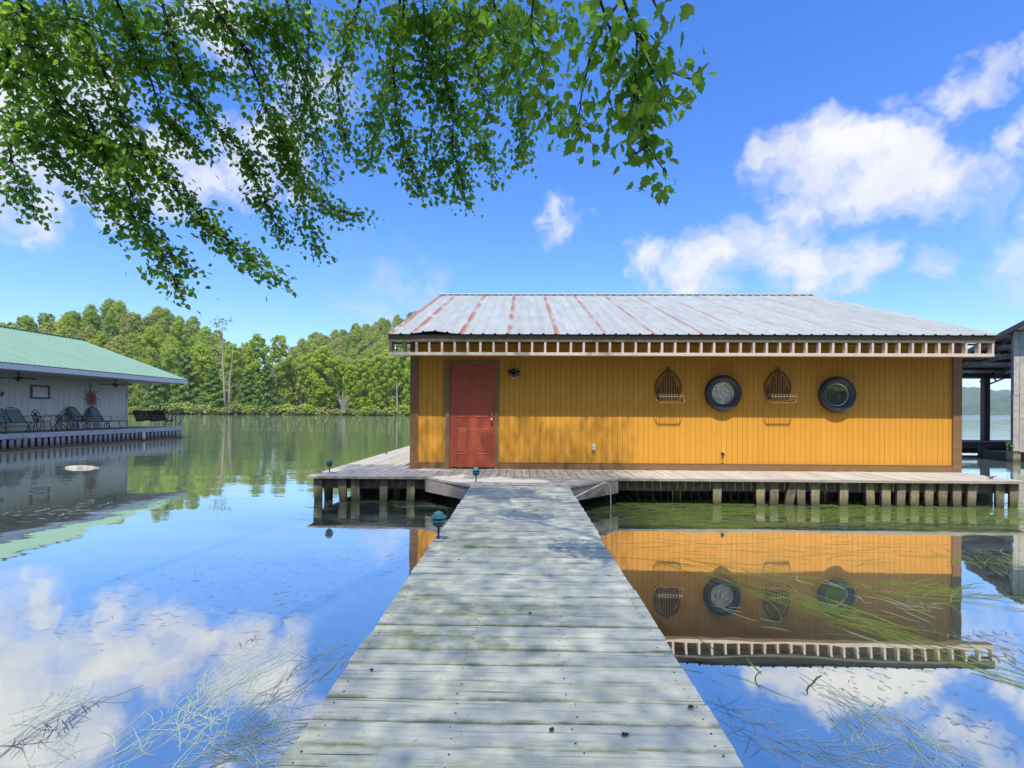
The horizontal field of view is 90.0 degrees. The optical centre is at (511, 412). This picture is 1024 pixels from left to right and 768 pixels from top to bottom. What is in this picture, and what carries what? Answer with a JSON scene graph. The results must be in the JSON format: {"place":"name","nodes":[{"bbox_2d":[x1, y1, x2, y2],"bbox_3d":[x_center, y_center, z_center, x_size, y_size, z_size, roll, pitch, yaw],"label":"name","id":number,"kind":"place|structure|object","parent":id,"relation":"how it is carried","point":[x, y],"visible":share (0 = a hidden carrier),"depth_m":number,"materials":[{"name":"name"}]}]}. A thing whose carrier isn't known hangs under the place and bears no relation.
{"place":"outdoors","nodes":[
{"label":"outdoors","id":0,"kind":"place"},
{"bbox_2d":[121,352,406,415],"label":"shore hillside","id":1,"kind":"structure","parent":0,"point":[275,375],"depth_m":233.01,"materials":[{"name":"green plant"}]},
{"bbox_2d":[10,315,38,331],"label":"broadleaf tree","id":2,"kind":"object","parent":1,"relation":"on","point":[27,321],"visible":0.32,"depth_m":264.98,"materials":[{"name":"green plant"}]},
{"bbox_2d":[38,313,55,330],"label":"broadleaf tree","id":3,"kind":"object","parent":1,"relation":"on","point":[47,318],"visible":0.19,"depth_m":256.74,"materials":[{"name":"green plant"}]},
{"bbox_2d":[40,321,59,334],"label":"broadleaf tree","id":4,"kind":"object","parent":1,"relation":"on","point":[50,328],"visible":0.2,"depth_m":250.72,"materials":[{"name":"green plant"}]},
{"bbox_2d":[54,313,79,332],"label":"broadleaf tree","id":5,"kind":"object","parent":1,"relation":"on","point":[65,319],"visible":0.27,"depth_m":251.79,"materials":[{"name":"green plant"}]},
{"bbox_2d":[54,325,81,338],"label":"broadleaf tree","id":6,"kind":"object","parent":1,"relation":"on","point":[66,330],"visible":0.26,"depth_m":244.23,"materials":[{"name":"green plant"}]},
{"bbox_2d":[58,310,82,332],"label":"broadleaf tree","id":7,"kind":"object","parent":1,"relation":"on","point":[76,316],"visible":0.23,"depth_m":265.60,"materials":[{"name":"green plant"}]},
{"bbox_2d":[77,326,96,341],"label":"broadleaf tree","id":8,"kind":"object","parent":1,"relation":"on","point":[87,333],"visible":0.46,"depth_m":252.41,"materials":[{"name":"green plant"}]},
{"bbox_2d":[80,304,102,328],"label":"broadleaf tree","id":9,"kind":"object","parent":1,"relation":"on","point":[91,306],"visible":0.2,"depth_m":271.29,"materials":[{"name":"green plant"}]},
{"bbox_2d":[80,309,103,335],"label":"broadleaf tree","id":10,"kind":"object","parent":1,"relation":"on","point":[90,317],"visible":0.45,"depth_m":266.38,"materials":[{"name":"green plant"}]},
{"bbox_2d":[97,298,117,335],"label":"broadleaf tree","id":11,"kind":"object","parent":1,"relation":"on","point":[106,308],"visible":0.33,"depth_m":275.25,"materials":[{"name":"green plant"}]},
{"bbox_2d":[100,314,116,337],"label":"broadleaf tree","id":12,"kind":"object","parent":1,"relation":"on","point":[107,322],"visible":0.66,"depth_m":266.12,"materials":[{"name":"green plant"}]},
{"bbox_2d":[102,335,130,352],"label":"broadleaf tree","id":13,"kind":"object","parent":1,"relation":"on","point":[119,342],"visible":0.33,"depth_m":243.67,"materials":[{"name":"green plant"}]},
{"bbox_2d":[107,300,128,336],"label":"broadleaf tree","id":14,"kind":"object","parent":1,"relation":"on","point":[119,310],"visible":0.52,"depth_m":272.72,"materials":[{"name":"green plant"}]},
{"bbox_2d":[117,312,147,345],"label":"broadleaf tree","id":15,"kind":"object","parent":1,"relation":"on","point":[132,322],"visible":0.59,"depth_m":262.29,"materials":[{"name":"green plant"}]},
{"bbox_2d":[123,343,141,357],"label":"broadleaf tree","id":16,"kind":"object","parent":1,"relation":"on","point":[131,351],"visible":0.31,"depth_m":242.69,"materials":[{"name":"green plant"}]},
{"bbox_2d":[125,332,142,352],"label":"broadleaf tree","id":17,"kind":"object","parent":1,"relation":"on","point":[131,338],"visible":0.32,"depth_m":252.46,"materials":[{"name":"green plant"}]},
{"bbox_2d":[128,358,139,407],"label":"cedar tree","id":18,"kind":"object","parent":1,"relation":"on","point":[130,386],"visible":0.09,"depth_m":200.84,"materials":[{"name":"green plant"}]},
{"bbox_2d":[130,384,153,406],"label":"broadleaf tree","id":19,"kind":"object","parent":1,"relation":"on","point":[139,388],"visible":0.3,"depth_m":200.29,"materials":[{"name":"green plant"}]},
{"bbox_2d":[136,326,162,361],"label":"broadleaf tree","id":20,"kind":"object","parent":1,"relation":"on","point":[151,339],"visible":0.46,"depth_m":254.93,"materials":[{"name":"green plant"}]},
{"bbox_2d":[139,347,160,365],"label":"broadleaf tree","id":21,"kind":"object","parent":1,"relation":"on","point":[149,352],"visible":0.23,"depth_m":243.24,"materials":[{"name":"green plant"}]},
{"bbox_2d":[136,361,171,409],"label":"cedar tree","id":22,"kind":"object","parent":1,"relation":"on","point":[159,391],"visible":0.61,"depth_m":199.15,"materials":[{"name":"green plant"}]},
{"bbox_2d":[148,312,162,334],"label":"broadleaf tree","id":23,"kind":"object","parent":1,"relation":"on","point":[154,317],"visible":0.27,"depth_m":277.89,"materials":[{"name":"green plant"}]},
{"bbox_2d":[144,324,167,350],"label":"broadleaf tree","id":24,"kind":"object","parent":1,"relation":"on","point":[160,330],"visible":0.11,"depth_m":264.20,"materials":[{"name":"green plant"}]},
{"bbox_2d":[148,401,166,410],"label":"shoreline bush","id":25,"kind":"object","parent":1,"relation":"on","point":[155,405],"visible":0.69,"depth_m":197.34,"materials":[{"name":"green plant"}]},
{"bbox_2d":[154,319,170,342],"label":"broadleaf tree","id":26,"kind":"object","parent":1,"relation":"on","point":[162,323],"visible":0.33,"depth_m":275.19,"materials":[{"name":"green plant"}]},
{"bbox_2d":[156,308,177,340],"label":"broadleaf tree","id":27,"kind":"object","parent":1,"relation":"on","point":[167,315],"visible":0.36,"depth_m":281.40,"materials":[{"name":"green plant"}]},
{"bbox_2d":[159,336,181,370],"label":"broadleaf tree","id":28,"kind":"object","parent":1,"relation":"on","point":[172,340],"visible":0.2,"depth_m":254.39,"materials":[{"name":"green plant"}]},
{"bbox_2d":[160,344,182,388],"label":"broadleaf tree","id":29,"kind":"object","parent":1,"relation":"on","point":[164,351],"visible":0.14,"depth_m":244.41,"materials":[{"name":"green plant"}]},
{"bbox_2d":[161,348,183,402],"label":"broadleaf tree","id":30,"kind":"object","parent":1,"relation":"on","point":[175,352],"visible":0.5,"depth_m":206.86,"materials":[{"name":"green plant"}]},
{"bbox_2d":[167,402,184,413],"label":"shoreline bush","id":31,"kind":"object","parent":1,"relation":"on","point":[177,405],"visible":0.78,"depth_m":196.26,"materials":[{"name":"green plant"}]},
{"bbox_2d":[166,320,191,353],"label":"broadleaf tree","id":32,"kind":"object","parent":1,"relation":"on","point":[178,330],"visible":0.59,"depth_m":272.58,"materials":[{"name":"green plant"}]},
{"bbox_2d":[168,352,203,404],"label":"cedar tree","id":33,"kind":"object","parent":1,"relation":"on","point":[186,370],"visible":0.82,"depth_m":204.81,"materials":[{"name":"green plant"}]},
{"bbox_2d":[183,336,199,364],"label":"broadleaf tree","id":34,"kind":"object","parent":1,"relation":"on","point":[190,342],"visible":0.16,"depth_m":260.86,"materials":[{"name":"green plant"}]},
{"bbox_2d":[185,315,201,334],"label":"broadleaf tree","id":35,"kind":"object","parent":1,"relation":"on","point":[192,320],"visible":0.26,"depth_m":300.09,"materials":[{"name":"green plant"}]},
{"bbox_2d":[186,403,202,414],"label":"shoreline bush","id":36,"kind":"object","parent":1,"relation":"on","point":[191,408],"visible":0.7,"depth_m":195.44,"materials":[{"name":"green plant"}]},
{"bbox_2d":[186,324,203,337],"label":"broadleaf tree","id":37,"kind":"object","parent":1,"relation":"on","point":[194,330],"visible":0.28,"depth_m":290.85,"materials":[{"name":"green plant"}]},
{"bbox_2d":[183,343,219,399],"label":"broadleaf tree","id":38,"kind":"object","parent":1,"relation":"on","point":[203,357],"visible":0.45,"depth_m":211.89,"materials":[{"name":"green plant"}]},
{"bbox_2d":[195,403,216,414],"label":"shoreline bush","id":39,"kind":"object","parent":1,"relation":"on","point":[204,408],"visible":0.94,"depth_m":195.25,"materials":[{"name":"green plant"}]},
{"bbox_2d":[196,326,215,345],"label":"broadleaf tree","id":40,"kind":"object","parent":1,"relation":"on","point":[205,331],"visible":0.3,"depth_m":281.25,"materials":[{"name":"green plant"}]},
{"bbox_2d":[195,365,227,408],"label":"cedar tree","id":41,"kind":"object","parent":1,"relation":"on","point":[209,386],"visible":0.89,"depth_m":200.58,"materials":[{"name":"green plant"}]},
{"bbox_2d":[205,335,218,352],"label":"broadleaf tree","id":42,"kind":"object","parent":1,"relation":"on","point":[211,340],"visible":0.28,"depth_m":279.40,"materials":[{"name":"green plant"}]},
{"bbox_2d":[197,344,233,389],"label":"broadleaf tree","id":43,"kind":"object","parent":1,"relation":"on","point":[215,349],"visible":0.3,"depth_m":253.16,"materials":[{"name":"green plant"}]},
{"bbox_2d":[209,315,233,414],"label":"bare tree","id":44,"kind":"object","parent":1,"relation":"on","point":[223,363],"visible":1,"depth_m":197.14,"materials":[{"name":"grey plant"}]},
{"bbox_2d":[217,343,246,407],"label":"broadleaf tree","id":45,"kind":"object","parent":1,"relation":"on","point":[237,372],"visible":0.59,"depth_m":208.62,"materials":[{"name":"green plant"}]},
{"bbox_2d":[225,346,240,414],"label":"bare tree","id":46,"kind":"object","parent":1,"relation":"on","point":[229,381],"visible":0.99,"depth_m":198.07,"materials":[{"name":"plant"}]},
{"bbox_2d":[226,402,245,414],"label":"shoreline bush","id":47,"kind":"object","parent":1,"relation":"on","point":[236,405],"visible":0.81,"depth_m":197.16,"materials":[{"name":"green plant"}]},
{"bbox_2d":[233,369,257,406],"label":"cedar tree","id":48,"kind":"object","parent":1,"relation":"on","point":[239,397],"visible":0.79,"depth_m":201.78,"materials":[{"name":"green plant"}]},
{"bbox_2d":[234,342,259,379],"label":"broadleaf tree","id":49,"kind":"object","parent":1,"relation":"on","point":[244,347],"visible":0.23,"depth_m":280.56,"materials":[{"name":"green plant"}]},
{"bbox_2d":[241,333,272,406],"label":"broadleaf tree","id":50,"kind":"object","parent":1,"relation":"on","point":[255,363],"visible":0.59,"depth_m":206.74,"materials":[{"name":"green plant"}]},
{"bbox_2d":[250,363,281,414],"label":"cedar tree","id":51,"kind":"object","parent":1,"relation":"on","point":[266,387],"visible":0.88,"depth_m":198.66,"materials":[{"name":"green plant"}]},
{"bbox_2d":[265,404,282,414],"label":"shoreline bush","id":52,"kind":"object","parent":1,"relation":"on","point":[271,410],"visible":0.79,"depth_m":195.20,"materials":[{"name":"green plant"}]},
{"bbox_2d":[261,335,294,405],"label":"broadleaf tree","id":53,"kind":"object","parent":1,"relation":"on","point":[282,369],"visible":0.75,"depth_m":204.56,"materials":[{"name":"green plant"}]},
{"bbox_2d":[280,360,303,405],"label":"tree","id":54,"kind":"object","parent":1,"relation":"on","point":[293,371],"visible":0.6,"depth_m":207.97,"materials":[{"name":"green plant"}]},
{"bbox_2d":[286,405,307,414],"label":"shoreline bush","id":55,"kind":"object","parent":1,"relation":"on","point":[293,409],"visible":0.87,"depth_m":194.69,"materials":[{"name":"green plant"}]},
{"bbox_2d":[297,404,316,414],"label":"shoreline bush","id":56,"kind":"object","parent":1,"relation":"on","point":[308,406],"visible":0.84,"depth_m":195.84,"materials":[{"name":"green plant"}]},
{"bbox_2d":[292,359,325,406],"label":"tree","id":57,"kind":"object","parent":1,"relation":"on","point":[303,385],"visible":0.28,"depth_m":207.73,"materials":[{"name":"green plant"}]},
{"bbox_2d":[294,352,326,404],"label":"broadleaf tree","id":58,"kind":"object","parent":1,"relation":"on","point":[308,356],"visible":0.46,"depth_m":207.16,"materials":[{"name":"green plant"}]},
{"bbox_2d":[304,345,341,409],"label":"broadleaf tree","id":59,"kind":"object","parent":1,"relation":"on","point":[326,358],"visible":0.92,"depth_m":205.47,"materials":[{"name":"green plant"}]},
{"bbox_2d":[318,334,330,346],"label":"broadleaf tree","id":60,"kind":"object","parent":1,"relation":"on","point":[325,339],"visible":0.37,"depth_m":439.68,"materials":[{"name":"green plant"}]},
{"bbox_2d":[327,358,349,408],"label":"tree","id":61,"kind":"object","parent":1,"relation":"on","point":[342,372],"visible":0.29,"depth_m":211.12,"materials":[{"name":"green plant"}]},
{"bbox_2d":[332,339,348,352],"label":"broadleaf tree","id":62,"kind":"object","parent":1,"relation":"on","point":[338,342],"visible":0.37,"depth_m":424.08,"materials":[{"name":"green plant"}]},
{"bbox_2d":[337,392,349,412],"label":"dead bush","id":63,"kind":"object","parent":1,"relation":"on","point":[343,406],"visible":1,"depth_m":195.20,"materials":[{"name":"grey wood"}]},
{"bbox_2d":[341,365,357,409],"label":"broadleaf tree","id":64,"kind":"object","parent":1,"relation":"on","point":[347,382],"visible":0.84,"depth_m":204.80,"materials":[{"name":"green plant"}]},
{"bbox_2d":[350,359,372,408],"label":"tree","id":65,"kind":"object","parent":1,"relation":"on","point":[362,387],"visible":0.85,"depth_m":204.60,"materials":[{"name":"green plant"}]},
{"bbox_2d":[355,340,372,356],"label":"broadleaf tree","id":66,"kind":"object","parent":1,"relation":"on","point":[364,345],"visible":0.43,"depth_m":402.76,"materials":[{"name":"green plant"}]},
{"bbox_2d":[354,357,383,409],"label":"broadleaf tree","id":67,"kind":"object","parent":1,"relation":"on","point":[369,361],"visible":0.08,"depth_m":222.62,"materials":[{"name":"green plant"}]},
{"bbox_2d":[366,335,376,348],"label":"broadleaf tree","id":68,"kind":"object","parent":1,"relation":"on","point":[371,340],"visible":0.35,"depth_m":414.05,"materials":[{"name":"green plant"}]},
{"bbox_2d":[366,355,388,410],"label":"tree","id":69,"kind":"object","parent":1,"relation":"on","point":[377,376],"visible":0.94,"depth_m":199.36,"materials":[{"name":"green plant"}]},
{"bbox_2d":[382,405,400,415],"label":"shoreline bush","id":70,"kind":"object","parent":1,"relation":"on","point":[392,407],"visible":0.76,"depth_m":194.91,"materials":[{"name":"green plant"}]},
{"bbox_2d":[383,356,403,406],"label":"tree","id":71,"kind":"object","parent":1,"relation":"on","point":[393,369],"visible":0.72,"depth_m":206.13,"materials":[{"name":"green plant"}]},
{"bbox_2d":[391,356,409,405],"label":"broadleaf tree","id":72,"kind":"object","parent":1,"relation":"on","point":[402,360],"visible":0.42,"depth_m":208.36,"materials":[{"name":"green plant"}]},
{"bbox_2d":[402,356,409,405],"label":"broadleaf tree","id":73,"kind":"object","parent":1,"relation":"on","point":[406,387],"visible":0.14,"depth_m":203.41,"materials":[{"name":"green plant"}]},
{"bbox_2d":[0,414,1023,767],"bbox_3d":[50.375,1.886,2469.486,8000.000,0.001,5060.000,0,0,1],"label":"lake water","id":74,"kind":"structure","parent":0,"point":[246,482],"depth_m":4.49,"materials":[{"name":"liquid"}]},
{"bbox_2d":[0,426,181,451],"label":"porch dock","id":75,"kind":"object","parent":74,"relation":"on","point":[40,439],"visible":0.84,"depth_m":23.55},
{"bbox_2d":[0,407,38,432],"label":"glider bench","id":76,"kind":"object","parent":75,"relation":"on","point":[15,415],"visible":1,"depth_m":21.86,"materials":[{"name":"grey fabric"}]},
{"bbox_2d":[31,410,51,430],"bbox_3d":[-20.901,0.376,22.731,0.566,0.959,0.547,0,0,-9],"label":"iron chair","id":77,"kind":"object","parent":75,"relation":"on","point":[36,415],"visible":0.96,"depth_m":22.67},
{"bbox_2d":[54,410,72,430],"bbox_3d":[-20.234,0.379,23.120,0.566,0.959,0.547,0,0,31],"label":"iron chair","id":78,"kind":"object","parent":75,"relation":"on","point":[66,415],"visible":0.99,"depth_m":23.04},
{"bbox_2d":[71,410,88,429],"bbox_3d":[-20.650,0.377,24.520,0.566,0.959,0.547,0,0,-14],"label":"iron chair","id":79,"kind":"object","parent":75,"relation":"on","point":[86,415],"visible":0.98,"depth_m":24.49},
{"bbox_2d":[68,406,112,428],"bbox_3d":[-20.963,0.291,25.423,1.842,1.137,0.700,0,0,-3],"label":"chaise lounge","id":80,"kind":"object","parent":75,"relation":"on","point":[74,411],"visible":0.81,"depth_m":25.33,"materials":[{"name":"grey fabric"}]},
{"bbox_2d":[0,326,187,431],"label":"green roof boathouse","id":81,"kind":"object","parent":75,"relation":"on","point":[67,371],"visible":0.94,"depth_m":24.83,"materials":[{"name":"metal"}]},
{"bbox_2d":[30,385,49,398],"bbox_3d":[-21.964,-0.932,23.832,0.080,0.645,0.952,0,0,1],"label":"window frame","id":82,"kind":"structure","parent":81,"relation":"in","point":[32,395],"depth_m":23.77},
{"bbox_2d":[81,384,99,406],"bbox_3d":[-21.793,-0.786,26.620,0.240,1.424,1.245,0,0,1],"label":"sun ornament","id":83,"kind":"object","parent":81,"relation":"attached to","point":[91,398],"visible":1,"depth_m":26.57,"materials":[{"name":"orange metal"}]},
{"bbox_2d":[133,384,172,421],"bbox_3d":[-20.699,-0.534,29.557,1.800,2.160,0.863,0,0,1],"label":"porch swing","id":84,"kind":"object","parent":81,"relation":"hanging from","point":[149,417],"visible":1,"depth_m":29.31,"materials":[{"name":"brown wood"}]},
{"bbox_2d":[89,407,127,428],"bbox_3d":[-20.938,0.292,26.629,1.842,1.137,0.700,0,0,-1],"label":"chaise lounge","id":85,"kind":"object","parent":75,"relation":"on","point":[95,414],"visible":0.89,"depth_m":26.58,"materials":[{"name":"grey fabric"}]},
{"bbox_2d":[0,499,997,767],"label":"pale eelgrass","id":86,"kind":"object","parent":74,"relation":"on","point":[256,751],"visible":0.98,"depth_m":2.64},
{"bbox_2d":[275,485,744,767],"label":"pier","id":87,"kind":"structure","parent":74,"relation":"in","point":[470,659],"depth_m":2.31,"materials":[{"name":"wood"}]},
{"bbox_2d":[430,511,446,541],"bbox_3d":[-0.658,1.015,4.580,0.154,0.264,0.154,0,0,1],"label":"path lamp","id":88,"kind":"object","parent":87,"relation":"on","point":[438,520],"visible":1,"depth_m":4.54,"materials":[{"name":"teal plastic"}]},
{"bbox_2d":[39,511,1023,764],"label":"leaf fragments","id":89,"kind":"object","parent":74,"relation":"on","point":[775,709],"visible":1,"depth_m":3.72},
{"bbox_2d":[302,497,1023,539],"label":"eelgrass mat","id":90,"kind":"object","parent":74,"relation":"on","point":[821,505],"visible":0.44,"depth_m":8.24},
{"bbox_2d":[307,446,1023,507],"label":"boathouse deck","id":91,"kind":"structure","parent":74,"relation":"on","point":[383,476],"depth_m":9.13,"materials":[{"name":"grey wood"}]},
{"bbox_2d":[575,482,610,508],"bbox_3d":[1.268,1.475,8.315,1.042,0.616,0.093,0,0,-42],"label":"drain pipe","id":92,"kind":"object","parent":91,"relation":"attached to","point":[586,491],"visible":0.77,"depth_m":8.42,"materials":[{"name":"grey plastic"}]},
{"bbox_2d":[387,293,998,471],"bbox_3d":[3.475,-1.113,15.813,11.502,5.111,12.383,0,0,1],"label":"boathouse","id":93,"kind":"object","parent":91,"relation":"on","point":[875,389],"visible":1,"depth_m":10.31,"materials":[{"name":"yellow paint"}]},
{"bbox_2d":[449,364,494,466],"bbox_3d":[-0.806,0.076,10.367,0.922,2.088,0.104,0,0,1],"label":"door","id":94,"kind":"structure","parent":93,"relation":"in","point":[472,386],"depth_m":10.38,"materials":[{"name":"red wood"}]},
{"bbox_2d":[655,367,685,402],"bbox_3d":[3.138,-0.544,10.157,0.597,0.735,0.284,0,0,1],"label":"wall planter","id":95,"kind":"object","parent":93,"relation":"attached to","point":[667,394],"visible":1,"depth_m":10.29,"materials":[{"name":"metal"}]},
{"bbox_2d":[712,383,733,403],"bbox_3d":[4.226,-0.376,10.265,0.452,0.452,0.005,0,0,1],"label":"window pane","id":96,"kind":"structure","parent":93,"relation":"in","point":[723,393],"depth_m":10.26,"materials":[{"name":"glass"}]},
{"bbox_2d":[764,367,796,402],"bbox_3d":[5.316,-0.543,10.113,0.597,0.735,0.284,0,0,1],"label":"wall planter","id":97,"kind":"object","parent":93,"relation":"attached to","point":[787,394],"visible":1,"depth_m":10.24,"materials":[{"name":"metal"}]},
{"bbox_2d":[826,384,847,405],"bbox_3d":[6.480,-0.345,10.219,0.452,0.452,0.005,0,0,1],"label":"window pane","id":98,"kind":"structure","parent":93,"relation":"in","point":[837,394],"depth_m":10.22,"materials":[{"name":"glass"}]},
{"bbox_2d":[608,536,1023,699],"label":"eelgrass drift","id":99,"kind":"object","parent":74,"relation":"on","point":[907,595],"visible":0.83,"depth_m":4.47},
{"bbox_2d":[962,440,1010,455],"bbox_3d":[18.475,1.850,21.002,16.105,1.340,1.850,0,0,1],"label":"slip dock","id":100,"kind":"object","parent":74,"relation":"on","point":[978,447],"visible":0.2,"depth_m":20.20,"materials":[{"name":"brown wood"}]},
{"bbox_2d":[962,320,1023,461],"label":"weathered boathouse","id":101,"kind":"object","parent":74,"relation":"on","point":[1006,361],"visible":0.66,"depth_m":18.33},
{"bbox_2d":[0,0,1023,390],"label":"sky","id":102,"kind":"structure","parent":0,"point":[870,153],"materials":[{"name":"blue"}]},
{"bbox_2d":[962,396,1010,414],"bbox_3d":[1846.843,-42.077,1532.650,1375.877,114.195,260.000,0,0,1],"label":"ridge","id":103,"kind":"structure","parent":0,"point":[1001,406],"depth_m":1579.51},
{"bbox_2d":[962,387,1010,407],"bbox_3d":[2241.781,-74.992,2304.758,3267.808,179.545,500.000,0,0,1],"label":"ridge","id":104,"kind":"structure","parent":0,"point":[970,395],"depth_m":2282.30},
{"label":"near bank","id":105,"kind":"structure","parent":0,"visible":0},
{"bbox_2d":[0,0,720,314],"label":"overhanging maple","id":106,"kind":"object","parent":105,"relation":"on","point":[102,148],"visible":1,"depth_m":5.24,"materials":[{"name":"green plant"}]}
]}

